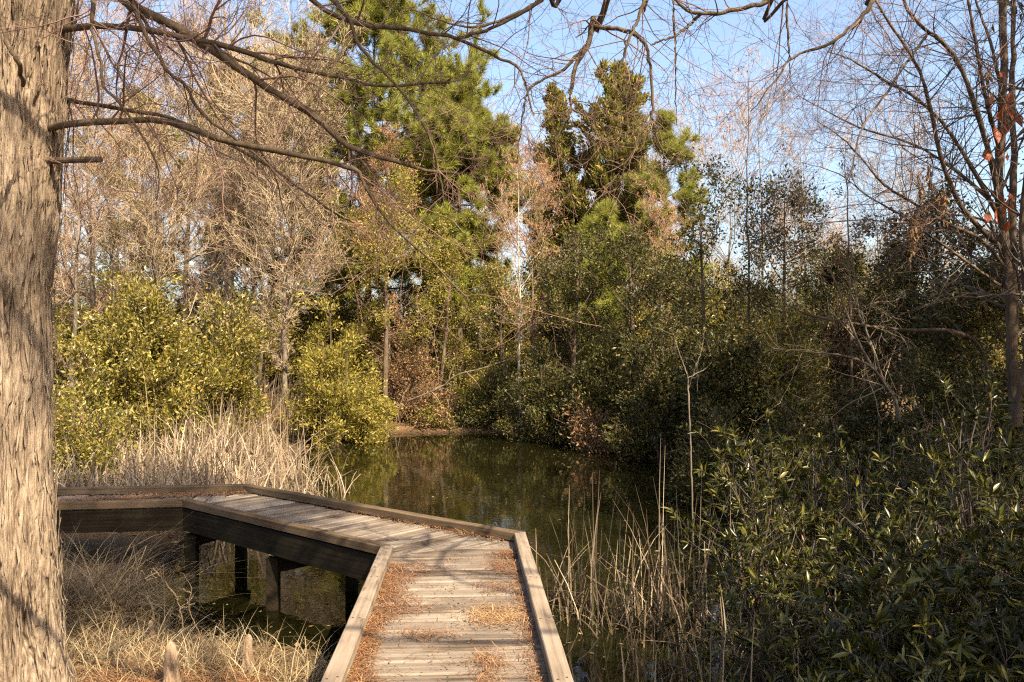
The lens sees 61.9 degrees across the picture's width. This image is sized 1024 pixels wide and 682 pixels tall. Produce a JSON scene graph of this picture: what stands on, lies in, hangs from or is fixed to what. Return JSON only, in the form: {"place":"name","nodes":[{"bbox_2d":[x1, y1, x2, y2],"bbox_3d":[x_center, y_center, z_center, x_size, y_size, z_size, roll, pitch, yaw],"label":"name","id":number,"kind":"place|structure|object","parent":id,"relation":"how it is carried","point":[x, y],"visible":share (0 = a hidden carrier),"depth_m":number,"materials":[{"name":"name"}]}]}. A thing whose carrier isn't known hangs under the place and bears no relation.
{"place":"outdoors","nodes":[
{"label":"outdoors","id":0,"kind":"place"},
{"bbox_2d":[54,352,988,480],"bbox_3d":[0.472,1.335,22.438,20.535,2.607,16.719,0,0,0],"label":"shore brush","id":1,"kind":"object","parent":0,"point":[284,410],"visible":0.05,"depth_m":19.82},
{"bbox_2d":[52,349,1023,681],"bbox_3d":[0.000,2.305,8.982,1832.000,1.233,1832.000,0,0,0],"label":"ground","id":2,"kind":"structure","parent":0,"point":[118,539],"depth_m":9.41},
{"bbox_2d":[51,372,151,486],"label":"evergreen shrub","id":3,"kind":"object","parent":2,"relation":"on","point":[99,455],"visible":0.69,"depth_m":12.88,"materials":[{"name":"green plant"}]},
{"bbox_2d":[53,30,190,423],"bbox_3d":[-11.185,-2.812,22.330,4.708,10.054,3.998,0,0,17],"label":"bare tree","id":4,"kind":"object","parent":2,"relation":"on","point":[74,291],"visible":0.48,"depth_m":21.86,"materials":[{"name":"grey plant"}]},
{"bbox_2d":[57,31,188,307],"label":"bare tree","id":5,"kind":"object","parent":2,"relation":"on","point":[109,215],"visible":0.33,"depth_m":23.26,"materials":[{"name":"grey plant"}]},
{"bbox_2d":[53,0,220,375],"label":"bare tree","id":6,"kind":"object","parent":2,"relation":"on","point":[92,300],"visible":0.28,"depth_m":25.12,"materials":[{"name":"grey plant"}]},
{"bbox_2d":[64,88,210,296],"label":"tree","id":7,"kind":"object","parent":2,"relation":"on","point":[177,246],"visible":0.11,"depth_m":38.49,"materials":[{"name":"brown plant"}]},
{"bbox_2d":[51,263,242,463],"bbox_3d":[-7.468,0.431,17.068,4.170,3.907,4.243,0,0,0],"label":"evergreen shrub","id":8,"kind":"object","parent":2,"relation":"on","point":[131,347],"visible":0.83,"depth_m":16.48,"materials":[{"name":"green plant"}]},
{"bbox_2d":[71,610,238,681],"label":"grass tuft","id":9,"kind":"object","parent":2,"relation":"on","point":[132,655],"visible":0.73,"depth_m":5.66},
{"bbox_2d":[69,80,247,333],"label":"bare tree","id":10,"kind":"object","parent":2,"relation":"on","point":[153,244],"visible":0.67,"depth_m":22.59,"materials":[{"name":"grey plant"}]},
{"bbox_2d":[58,509,273,645],"bbox_3d":[-3.588,2.066,7.249,3.098,1.262,3.074,0,0,0],"label":"grass tuft","id":11,"kind":"object","parent":2,"relation":"on","point":[79,601],"visible":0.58,"depth_m":7.12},
{"bbox_2d":[65,613,272,681],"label":"short dry grass","id":12,"kind":"structure","parent":2,"relation":"on","point":[158,649],"depth_m":6.14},
{"bbox_2d":[53,395,332,550],"bbox_3d":[-5.987,1.743,14.256,6.064,1.882,8.398,0,0,0],"label":"reed bed","id":13,"kind":"object","parent":2,"relation":"on","point":[147,469],"visible":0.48,"depth_m":14.10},
{"bbox_2d":[99,0,287,355],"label":"bare tree","id":14,"kind":"object","parent":2,"relation":"on","point":[187,283],"visible":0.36,"depth_m":26.53,"materials":[{"name":"brown plant"}]},
{"bbox_2d":[111,0,300,340],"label":"bare tree","id":15,"kind":"object","parent":2,"relation":"on","point":[216,258],"visible":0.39,"depth_m":25.74,"materials":[{"name":"brown plant"}]},
{"bbox_2d":[77,0,355,341],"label":"bare tree","id":16,"kind":"object","parent":2,"relation":"on","point":[217,70],"visible":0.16,"depth_m":30.54,"materials":[{"name":"grey plant"}]},
{"bbox_2d":[176,283,283,450],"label":"evergreen shrub","id":17,"kind":"object","parent":2,"relation":"on","point":[224,343],"visible":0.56,"depth_m":18.33,"materials":[{"name":"green plant"}]},
{"bbox_2d":[168,52,296,300],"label":"tree","id":18,"kind":"object","parent":2,"relation":"on","point":[208,113],"visible":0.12,"depth_m":36.37,"materials":[{"name":"grey plant"}]},
{"bbox_2d":[167,96,329,401],"bbox_3d":[-8.875,-3.065,29.012,5.648,10.710,3.991,0,-1,-31],"label":"bare tree","id":19,"kind":"object","parent":2,"relation":"on","point":[261,353],"visible":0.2,"depth_m":28.75,"materials":[{"name":"grey plant"}]},
{"bbox_2d":[162,81,336,402],"bbox_3d":[-8.401,-3.212,27.083,5.758,10.970,4.367,0,0,-23],"label":"bare tree","id":20,"kind":"object","parent":2,"relation":"on","point":[252,275],"visible":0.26,"depth_m":26.84,"materials":[{"name":"grey plant"}]},
{"bbox_2d":[186,622,326,681],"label":"grass tuft","id":21,"kind":"object","parent":2,"relation":"on","point":[278,672],"visible":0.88,"depth_m":5.90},
{"bbox_2d":[150,0,372,423],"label":"bare tree","id":22,"kind":"object","parent":2,"relation":"on","point":[278,359],"visible":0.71,"depth_m":23.71,"materials":[{"name":"grey plant"}]},
{"bbox_2d":[200,284,328,396],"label":"evergreen shrub","id":23,"kind":"object","parent":2,"relation":"on","point":[268,369],"visible":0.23,"depth_m":31.53,"materials":[{"name":"green plant"}]},
{"bbox_2d":[55,484,573,681],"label":"boardwalk","id":24,"kind":"structure","parent":2,"relation":"on","point":[338,545],"depth_m":7.20,"materials":[{"name":"brown wood"}]},
{"bbox_2d":[57,489,548,681],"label":"fallen needles","id":25,"kind":"object","parent":24,"relation":"on","point":[366,639],"visible":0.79,"depth_m":5.37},
{"bbox_2d":[255,276,383,391],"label":"evergreen shrub","id":26,"kind":"object","parent":2,"relation":"on","point":[295,323],"visible":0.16,"depth_m":33.38,"materials":[{"name":"green plant"}]},
{"bbox_2d":[271,283,387,448],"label":"evergreen shrub","id":27,"kind":"object","parent":2,"relation":"on","point":[328,391],"visible":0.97,"depth_m":21.23,"materials":[{"name":"green plant"}]},
{"bbox_2d":[297,292,392,387],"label":"evergreen shrub","id":28,"kind":"object","parent":2,"relation":"on","point":[374,334],"visible":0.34,"depth_m":32.53,"materials":[{"name":"green plant"}]},
{"bbox_2d":[0,0,705,681],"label":"cypress tree","id":29,"kind":"object","parent":2,"relation":"on","point":[36,44],"visible":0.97,"depth_m":4.34,"materials":[{"name":"brown plant"}]},
{"bbox_2d":[223,0,503,384],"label":"pine tree","id":30,"kind":"object","parent":2,"relation":"on","point":[377,16],"visible":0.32,"depth_m":31.40,"materials":[{"name":"green plant"}]},
{"bbox_2d":[341,361,405,444],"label":"evergreen shrub","id":31,"kind":"object","parent":2,"relation":"on","point":[374,436],"visible":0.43,"depth_m":22.29,"materials":[{"name":"green plant"}]},
{"bbox_2d":[339,119,421,399],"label":"bare tree","id":32,"kind":"object","parent":2,"relation":"on","point":[383,168],"visible":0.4,"depth_m":27.78,"materials":[{"name":"brown plant"}]},
{"bbox_2d":[301,153,477,425],"bbox_3d":[-3.356,-1.585,24.946,4.353,8.265,4.088,0,0,21],"label":"leafy tree","id":33,"kind":"object","parent":2,"relation":"on","point":[384,316],"visible":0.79,"depth_m":25.01,"materials":[{"name":"green plant"}]},
{"bbox_2d":[361,302,448,421],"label":"evergreen shrub","id":34,"kind":"object","parent":2,"relation":"on","point":[402,377],"visible":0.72,"depth_m":25.75,"materials":[{"name":"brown plant"}]},
{"bbox_2d":[361,288,479,396],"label":"evergreen shrub","id":35,"kind":"object","parent":2,"relation":"on","point":[438,338],"visible":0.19,"depth_m":30.06,"materials":[{"name":"green plant"}]},
{"bbox_2d":[389,376,463,427],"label":"evergreen shrub","id":36,"kind":"object","parent":2,"relation":"on","point":[428,400],"visible":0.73,"depth_m":25.32,"materials":[{"name":"brown plant"}]},
{"bbox_2d":[395,234,484,396],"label":"leafy tree","id":37,"kind":"object","parent":2,"relation":"on","point":[446,321],"visible":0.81,"depth_m":26.18,"materials":[{"name":"green plant"}]},
{"bbox_2d":[419,315,490,415],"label":"evergreen shrub","id":38,"kind":"object","parent":2,"relation":"on","point":[461,380],"visible":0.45,"depth_m":26.78,"materials":[{"name":"green plant"}]},
{"bbox_2d":[381,69,536,371],"bbox_3d":[-1.777,-3.684,30.186,5.580,11.893,6.281,0,0,0],"label":"pine tree","id":39,"kind":"object","parent":2,"relation":"on","point":[457,165],"visible":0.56,"depth_m":29.20,"materials":[{"name":"green plant"}]},
{"bbox_2d":[441,384,502,431],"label":"evergreen shrub","id":40,"kind":"object","parent":2,"relation":"on","point":[473,420],"visible":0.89,"depth_m":25.09,"materials":[{"name":"green plant"}]},
{"bbox_2d":[455,256,538,411],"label":"leafy tree","id":41,"kind":"object","parent":2,"relation":"on","point":[494,288],"visible":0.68,"depth_m":25.91,"materials":[{"name":"green plant"}]},
{"bbox_2d":[462,354,540,428],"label":"evergreen shrub","id":42,"kind":"object","parent":2,"relation":"on","point":[493,373],"visible":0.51,"depth_m":25.12,"materials":[{"name":"green plant"}]},
{"bbox_2d":[480,286,558,393],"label":"evergreen shrub","id":43,"kind":"object","parent":2,"relation":"on","point":[511,334],"visible":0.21,"depth_m":31.52,"materials":[{"name":"green plant"}]},
{"bbox_2d":[473,148,566,433],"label":"bare tree","id":44,"kind":"object","parent":2,"relation":"on","point":[519,288],"visible":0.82,"depth_m":23.94,"materials":[{"name":"grey plant"}]},
{"bbox_2d":[474,133,567,400],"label":"bare tree","id":45,"kind":"object","parent":2,"relation":"on","point":[543,191],"visible":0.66,"depth_m":28.88,"materials":[{"name":"brown plant"}]},
{"bbox_2d":[490,341,574,444],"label":"evergreen shrub","id":46,"kind":"object","parent":2,"relation":"on","point":[540,421],"visible":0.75,"depth_m":22.23,"materials":[{"name":"green plant"}]},
{"bbox_2d":[55,107,1023,311],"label":"wood","id":47,"kind":"object","parent":2,"relation":"on","point":[362,288],"visible":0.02,"depth_m":57.83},
{"bbox_2d":[482,81,625,339],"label":"cedar tree","id":48,"kind":"object","parent":2,"relation":"on","point":[547,212],"visible":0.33,"depth_m":34.68,"materials":[{"name":"green plant"}]},
{"bbox_2d":[525,236,624,403],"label":"evergreen shrub","id":49,"kind":"object","parent":2,"relation":"on","point":[560,340],"visible":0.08,"depth_m":28.86,"materials":[{"name":"green plant"}]},
{"bbox_2d":[521,216,636,401],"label":"leafy tree","id":50,"kind":"object","parent":2,"relation":"on","point":[574,326],"visible":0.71,"depth_m":22.79,"materials":[{"name":"green plant"}]},
{"bbox_2d":[547,196,640,366],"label":"pine tree","id":51,"kind":"object","parent":2,"relation":"on","point":[604,295],"visible":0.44,"depth_m":26.66,"materials":[{"name":"green plant"}]},
{"bbox_2d":[559,395,629,453],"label":"evergreen shrub","id":52,"kind":"object","parent":2,"relation":"on","point":[589,430],"visible":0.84,"depth_m":20.07,"materials":[{"name":"brown plant"}]},
{"bbox_2d":[538,325,653,447],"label":"evergreen shrub","id":53,"kind":"object","parent":2,"relation":"on","point":[590,384],"visible":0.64,"depth_m":20.89,"materials":[{"name":"green plant"}]},
{"bbox_2d":[563,219,697,435],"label":"leafy tree","id":54,"kind":"object","parent":2,"relation":"on","point":[628,252],"visible":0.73,"depth_m":21.89,"materials":[{"name":"green plant"}]},
{"bbox_2d":[544,56,722,347],"bbox_3d":[4.484,-4.594,33.735,6.699,13.583,7.145,0,0,0],"label":"cedar tree","id":55,"kind":"object","parent":2,"relation":"on","point":[598,168],"visible":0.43,"depth_m":33.48,"materials":[{"name":"green plant"}]},
{"bbox_2d":[598,307,704,459],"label":"evergreen shrub","id":56,"kind":"object","parent":2,"relation":"on","point":[662,407],"visible":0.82,"depth_m":18.75,"materials":[{"name":"green plant"}]},
{"bbox_2d":[384,0,940,266],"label":"overhanging cypress","id":57,"kind":"object","parent":2,"relation":"on","point":[594,25],"visible":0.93,"depth_m":4.61,"materials":[{"name":"brown plant"}]},
{"bbox_2d":[627,169,699,341],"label":"bare tree","id":58,"kind":"object","parent":2,"relation":"on","point":[654,217],"visible":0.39,"depth_m":27.85,"materials":[{"name":"brown plant"}]},
{"bbox_2d":[620,108,713,348],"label":"pine tree","id":59,"kind":"object","parent":2,"relation":"on","point":[690,184],"visible":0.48,"depth_m":30.68,"materials":[{"name":"green plant"}]},
{"bbox_2d":[625,238,745,382],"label":"leafy tree","id":60,"kind":"object","parent":2,"relation":"on","point":[698,297],"visible":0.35,"depth_m":23.78,"materials":[{"name":"green plant"}]},
{"bbox_2d":[648,145,752,445],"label":"leafy tree","id":61,"kind":"object","parent":2,"relation":"on","point":[689,281],"visible":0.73,"depth_m":19.04,"materials":[{"name":"green plant"}]},
{"bbox_2d":[657,386,751,509],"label":"evergreen shrub","id":62,"kind":"object","parent":2,"relation":"on","point":[699,493],"visible":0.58,"depth_m":13.32,"materials":[{"name":"green plant"}]},
{"bbox_2d":[667,322,788,467],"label":"evergreen shrub","id":63,"kind":"object","parent":2,"relation":"on","point":[723,360],"visible":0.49,"depth_m":16.70,"materials":[{"name":"green plant"}]},
{"bbox_2d":[644,33,816,313],"bbox_3d":[8.864,-5.484,38.119,7.928,15.232,8.847,0,0,0],"label":"bare tree","id":64,"kind":"object","parent":2,"relation":"on","point":[732,176],"visible":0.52,"depth_m":37.30,"materials":[{"name":"grey plant"}]},
{"bbox_2d":[692,281,791,388],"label":"evergreen shrub","id":65,"kind":"object","parent":2,"relation":"on","point":[733,320],"visible":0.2,"depth_m":31.45,"materials":[{"name":"green plant"}]},
{"bbox_2d":[701,49,806,380],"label":"bare sapling","id":66,"kind":"object","parent":2,"relation":"on","point":[746,160],"visible":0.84,"depth_m":18.16,"materials":[{"name":"grey plant"}]},
{"bbox_2d":[686,42,837,287],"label":"bare tree","id":67,"kind":"object","parent":2,"relation":"on","point":[760,182],"visible":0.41,"depth_m":40.49,"materials":[{"name":"grey plant"}]},
{"bbox_2d":[714,379,846,526],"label":"evergreen shrub","id":68,"kind":"object","parent":2,"relation":"on","point":[783,429],"visible":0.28,"depth_m":11.89,"materials":[{"name":"green plant"}]},
{"bbox_2d":[722,159,842,431],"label":"leafy tree","id":69,"kind":"object","parent":2,"relation":"on","point":[766,291],"visible":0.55,"depth_m":17.79,"materials":[{"name":"green plant"}]},
{"bbox_2d":[727,290,840,459],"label":"evergreen shrub","id":70,"kind":"object","parent":2,"relation":"on","point":[798,382],"visible":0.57,"depth_m":16.22,"materials":[{"name":"green plant"}]},
{"bbox_2d":[727,95,880,354],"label":"bare tree","id":71,"kind":"object","parent":2,"relation":"on","point":[846,138],"visible":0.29,"depth_m":38.56,"materials":[{"name":"grey plant"}]},
{"bbox_2d":[788,239,891,424],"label":"leafy tree","id":72,"kind":"object","parent":2,"relation":"on","point":[821,298],"visible":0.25,"depth_m":20.88,"materials":[{"name":"green plant"}]},
{"bbox_2d":[660,0,1023,426],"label":"many stemmed tree","id":73,"kind":"object","parent":2,"relation":"on","point":[1008,118],"visible":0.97,"depth_m":9.63,"materials":[{"name":"brown plant"}]},
{"bbox_2d":[822,143,871,423],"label":"bare sapling","id":74,"kind":"object","parent":2,"relation":"on","point":[850,296],"visible":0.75,"depth_m":16.01,"materials":[{"name":"grey plant"}]},
{"bbox_2d":[805,289,903,451],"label":"evergreen shrub","id":75,"kind":"object","parent":2,"relation":"on","point":[838,365],"visible":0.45,"depth_m":17.27,"materials":[{"name":"green plant"}]},
{"bbox_2d":[753,200,969,443],"bbox_3d":[3.991,-0.215,9.953,3.387,3.070,1.807,0,-1,-38],"label":"leaning sapling","id":76,"kind":"object","parent":2,"relation":"on","point":[879,375],"visible":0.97,"depth_m":10.31,"materials":[{"name":"grey plant"}]},
{"bbox_2d":[806,345,925,505],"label":"evergreen shrub","id":77,"kind":"object","parent":2,"relation":"on","point":[854,435],"visible":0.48,"depth_m":13.33,"materials":[{"name":"green plant"}]},
{"bbox_2d":[795,88,958,281],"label":"bare tree","id":78,"kind":"object","parent":2,"relation":"on","point":[853,146],"visible":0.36,"depth_m":40.66,"materials":[{"name":"grey plant"}]},
{"bbox_2d":[788,409,974,557],"bbox_3d":[4.414,1.831,10.572,2.317,2.088,2.339,0,0,0],"label":"wax myrtle","id":79,"kind":"object","parent":2,"relation":"on","point":[887,451],"visible":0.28,"depth_m":10.31,"materials":[{"name":"green plant"}]},
{"bbox_2d":[746,444,1023,681],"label":"wax myrtle","id":80,"kind":"object","parent":2,"relation":"on","point":[934,510],"visible":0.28,"depth_m":6.07,"materials":[{"name":"green plant"}]},
{"bbox_2d":[770,528,1022,681],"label":"wax myrtle","id":81,"kind":"object","parent":2,"relation":"on","point":[894,667],"visible":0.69,"depth_m":5.00,"materials":[{"name":"green plant"}]},
{"bbox_2d":[846,235,953,442],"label":"leafy tree","id":82,"kind":"object","parent":2,"relation":"on","point":[888,347],"visible":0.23,"depth_m":17.82,"materials":[{"name":"green plant"}]},
{"bbox_2d":[850,76,988,297],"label":"bare tree","id":83,"kind":"object","parent":2,"relation":"on","point":[895,178],"visible":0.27,"depth_m":38.52,"materials":[{"name":"grey plant"}]},
{"bbox_2d":[849,176,1003,448],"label":"leafy tree","id":84,"kind":"object","parent":2,"relation":"on","point":[906,305],"visible":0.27,"depth_m":15.85,"materials":[{"name":"green plant"}]},
{"bbox_2d":[868,333,1002,502],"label":"evergreen shrub","id":85,"kind":"object","parent":2,"relation":"on","point":[923,386],"visible":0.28,"depth_m":12.43,"materials":[{"name":"green plant"}]},
{"bbox_2d":[900,217,1023,440],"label":"leafy tree","id":86,"kind":"object","parent":2,"relation":"on","point":[974,321],"visible":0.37,"depth_m":12.77,"materials":[{"name":"green plant"}]},
{"bbox_2d":[54,0,1023,337],"label":"sky","id":87,"kind":"structure","parent":0,"point":[592,8],"materials":[{"name":"blue"}]},
{"bbox_2d":[126,432,1023,681],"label":"pond water","id":88,"kind":"structure","parent":0,"point":[501,480],"depth_m":11.51,"materials":[{"name":"green liquid"}]},
{"bbox_2d":[239,416,362,497],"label":"cattail clump","id":89,"kind":"object","parent":88,"relation":"in","point":[305,490],"visible":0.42,"depth_m":14.17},
{"bbox_2d":[529,470,670,635],"bbox_3d":[0.618,1.950,7.912,1.886,1.466,1.870,0,0,0],"label":"cattail clump","id":90,"kind":"object","parent":88,"relation":"in","point":[592,597],"visible":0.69,"depth_m":7.80,"materials":[{"name":"beige plant"}]},
{"bbox_2d":[550,509,721,652],"bbox_3d":[1.249,2.112,7.596,2.012,1.138,1.550,0,0,20],"label":"cattail clump","id":91,"kind":"object","parent":88,"relation":"in","point":[614,602],"visible":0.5,"depth_m":7.56,"materials":[{"name":"beige plant"}]},
{"bbox_2d":[580,444,821,667],"bbox_3d":[1.478,1.763,7.162,2.112,1.830,2.652,0,0,10],"label":"cattail clump","id":92,"kind":"object","parent":88,"relation":"in","point":[661,608],"visible":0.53,"depth_m":7.25,"materials":[{"name":"beige plant"}]},
{"bbox_2d":[612,555,810,681],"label":"cattail clump","id":93,"kind":"object","parent":88,"relation":"in","point":[685,651],"visible":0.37,"depth_m":6.43,"materials":[{"name":"beige plant"}]},
{"bbox_2d":[661,408,865,621],"bbox_3d":[2.368,1.722,8.167,1.984,2.159,1.597,0,-1,26],"label":"wax myrtle","id":94,"kind":"object","parent":88,"relation":"in","point":[756,488],"visible":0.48,"depth_m":8.16,"materials":[{"name":"green plant"}]},
{"bbox_2d":[654,547,883,681],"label":"wax myrtle","id":95,"kind":"object","parent":88,"relation":"in","point":[772,645],"visible":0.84,"depth_m":5.73,"materials":[{"name":"green plant"}]},
{"bbox_2d":[669,459,869,680],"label":"wax myrtle","id":96,"kind":"object","parent":88,"relation":"in","point":[773,583],"visible":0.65,"depth_m":6.97,"materials":[{"name":"green plant"}]},
{"bbox_2d":[739,424,959,596],"bbox_3d":[3.375,1.784,8.849,2.169,1.890,2.338,0,0,0],"label":"wax myrtle","id":97,"kind":"object","parent":88,"relation":"in","point":[827,484],"visible":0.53,"depth_m":8.66,"materials":[{"name":"green plant"}]},
{"bbox_2d":[812,465,1023,656],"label":"wax myrtle","id":98,"kind":"object","parent":88,"relation":"in","point":[964,539],"visible":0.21,"depth_m":6.16,"materials":[{"name":"green plant"}]},
{"bbox_2d":[831,597,1023,681],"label":"wax myrtle","id":99,"kind":"object","parent":88,"relation":"in","point":[948,674],"visible":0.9,"depth_m":4.22,"materials":[{"name":"green plant"}]},
{"bbox_2d":[840,351,1023,573],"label":"wax myrtle","id":100,"kind":"object","parent":88,"relation":"in","point":[921,458],"visible":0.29,"depth_m":8.92,"materials":[{"name":"green plant"}]},
{"bbox_2d":[853,431,1023,681],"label":"wax myrtle","id":101,"kind":"object","parent":88,"relation":"in","point":[996,516],"visible":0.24,"depth_m":5.42,"materials":[{"name":"green plant"}]},
{"bbox_2d":[871,363,1023,631],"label":"wax myrtle","id":102,"kind":"object","parent":88,"relation":"in","point":[996,470],"visible":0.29,"depth_m":7.23,"materials":[{"name":"green plant"}]},
{"bbox_2d":[881,565,1023,681],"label":"wax myrtle","id":103,"kind":"object","parent":88,"relation":"in","point":[994,650],"visible":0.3,"depth_m":4.93,"materials":[{"name":"green plant"}]},
{"bbox_2d":[882,522,1023,681],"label":"wax myrtle","id":104,"kind":"object","parent":88,"relation":"in","point":[989,586],"visible":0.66,"depth_m":4.71,"materials":[{"name":"green plant"}]},
{"bbox_2d":[741,275,1004,400],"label":"leaning dead tree","id":105,"kind":"object","parent":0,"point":[972,340],"visible":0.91,"depth_m":10.74,"materials":[{"name":"wood"}]},
{"bbox_2d":[927,353,1023,546],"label":"evergreen shrub","id":106,"kind":"object","parent":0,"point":[1000,374],"visible":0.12,"depth_m":10.59,"materials":[{"name":"green plant"}]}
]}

